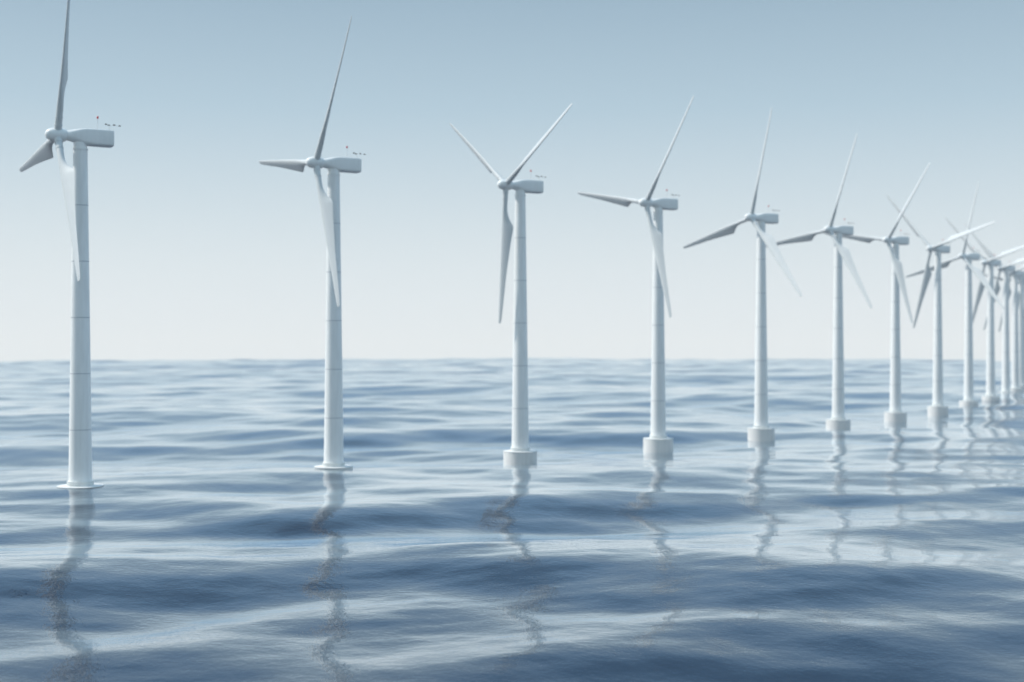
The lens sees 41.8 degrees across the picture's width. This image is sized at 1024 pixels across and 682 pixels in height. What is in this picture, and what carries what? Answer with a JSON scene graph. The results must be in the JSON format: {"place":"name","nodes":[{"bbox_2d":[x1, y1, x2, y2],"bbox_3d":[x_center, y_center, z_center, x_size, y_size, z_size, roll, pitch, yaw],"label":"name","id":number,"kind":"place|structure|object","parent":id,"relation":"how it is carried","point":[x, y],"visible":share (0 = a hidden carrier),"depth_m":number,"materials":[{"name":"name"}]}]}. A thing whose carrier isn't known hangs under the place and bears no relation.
{"place":"outdoors","nodes":[
{"label":"outdoors","id":0,"kind":"place"},
{"bbox_2d":[0,358,1023,681],"bbox_3d":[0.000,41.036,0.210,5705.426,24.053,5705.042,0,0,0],"label":"sea water","id":1,"kind":"structure","parent":0,"point":[216,526],"depth_m":261.60,"materials":[{"name":"blue liquid"}]},
{"bbox_2d":[19,0,120,488],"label":"wind turbine","id":2,"kind":"object","parent":1,"relation":"in","point":[74,180],"visible":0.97,"depth_m":306.36,"materials":[{"name":"paint"}]},
{"bbox_2d":[259,16,365,469],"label":"wind turbine","id":3,"kind":"object","parent":1,"relation":"in","point":[329,201],"visible":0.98,"depth_m":353.84,"materials":[{"name":"paint"}]},
{"bbox_2d":[450,103,571,464],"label":"wind turbine","id":4,"kind":"object","parent":1,"relation":"in","point":[519,452],"visible":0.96,"depth_m":403.86,"materials":[{"name":"paint"}]},
{"bbox_2d":[578,96,693,452],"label":"wind turbine","id":5,"kind":"object","parent":1,"relation":"in","point":[657,440],"visible":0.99,"depth_m":455.76,"materials":[{"name":"paint"}]},
{"bbox_2d":[683,108,801,441],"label":"wind turbine","id":6,"kind":"object","parent":1,"relation":"in","point":[760,430],"visible":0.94,"depth_m":509.88,"materials":[{"name":"paint"}]},
{"bbox_2d":[766,133,871,428],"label":"wind turbine","id":7,"kind":"object","parent":1,"relation":"in","point":[837,420],"visible":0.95,"depth_m":565.77,"materials":[{"name":"paint"}]},
{"bbox_2d":[824,163,929,421],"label":"wind turbine","id":8,"kind":"object","parent":1,"relation":"in","point":[895,413],"visible":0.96,"depth_m":623.18,"materials":[{"name":"paint"}]},
{"bbox_2d":[887,195,994,415],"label":"wind turbine","id":9,"kind":"object","parent":1,"relation":"in","point":[937,408],"visible":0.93,"depth_m":682.53,"materials":[{"name":"paint"}]},
{"bbox_2d":[906,181,1004,405],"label":"wind turbine","id":10,"kind":"object","parent":1,"relation":"in","point":[968,399],"visible":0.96,"depth_m":742.68,"materials":[{"name":"paint"}]},
{"bbox_2d":[945,217,1023,400],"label":"wind turbine","id":11,"kind":"object","parent":1,"relation":"in","point":[990,395],"visible":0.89,"depth_m":804.54,"materials":[{"name":"paint"}]},
{"bbox_2d":[965,223,1023,392],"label":"wind turbine","id":12,"kind":"object","parent":1,"relation":"in","point":[1006,269],"visible":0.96,"depth_m":867.29,"materials":[{"name":"paint"}]},
{"bbox_2d":[980,254,1023,391],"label":"wind turbine","id":13,"kind":"object","parent":1,"relation":"in","point":[1021,331],"visible":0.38,"depth_m":995.34,"materials":[{"name":"paint"}]},
{"bbox_2d":[981,242,1023,392],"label":"wind turbine","id":14,"kind":"object","parent":1,"relation":"in","point":[1015,388],"visible":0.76,"depth_m":930.94,"materials":[{"name":"paint"}]},
{"bbox_2d":[984,274,1023,317],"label":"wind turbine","id":15,"kind":"object","parent":1,"relation":"in","point":[1000,278],"visible":0.1,"depth_m":1062.44,"materials":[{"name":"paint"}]},
{"bbox_2d":[0,0,1023,360],"label":"sky","id":16,"kind":"structure","parent":0,"point":[200,249],"materials":[{"name":"blue"}]}
]}

